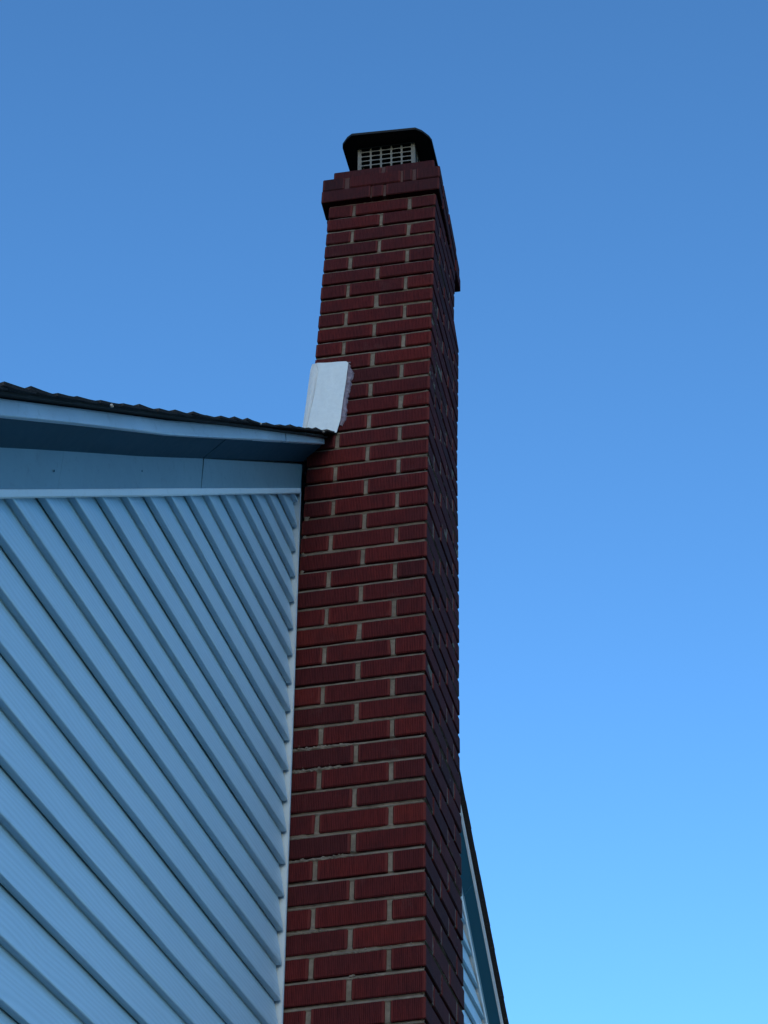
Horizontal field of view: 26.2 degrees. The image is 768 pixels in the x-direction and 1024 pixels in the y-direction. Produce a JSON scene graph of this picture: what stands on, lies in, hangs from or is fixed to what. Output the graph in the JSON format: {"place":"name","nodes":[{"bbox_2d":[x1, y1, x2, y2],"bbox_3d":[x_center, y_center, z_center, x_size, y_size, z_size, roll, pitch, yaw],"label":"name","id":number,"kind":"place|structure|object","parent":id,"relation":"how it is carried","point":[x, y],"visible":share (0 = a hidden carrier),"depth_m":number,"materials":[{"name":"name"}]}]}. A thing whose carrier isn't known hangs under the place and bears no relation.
{"place":"outdoors","nodes":[
{"label":"outdoors","id":0,"kind":"place"},
{"bbox_2d":[0,0,767,1023],"label":"sky","id":1,"kind":"structure","parent":0,"point":[165,164],"materials":[{"name":"blue"}]},
{"label":"ground","id":2,"kind":"structure","parent":0,"visible":0},
{"bbox_2d":[0,381,508,1023],"bbox_3d":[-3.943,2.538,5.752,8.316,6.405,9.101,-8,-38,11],"label":"house","id":3,"kind":"structure","parent":2,"relation":"on","point":[148,589],"depth_m":3.56,"materials":[{"name":"blue plastic"}]},
{"bbox_2d":[283,127,463,1023],"bbox_3d":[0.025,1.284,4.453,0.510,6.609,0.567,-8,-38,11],"label":"chimney","id":4,"kind":"object","parent":2,"relation":"on","point":[374,931],"visible":1,"depth_m":4.92,"materials":[{"name":"red brick"}]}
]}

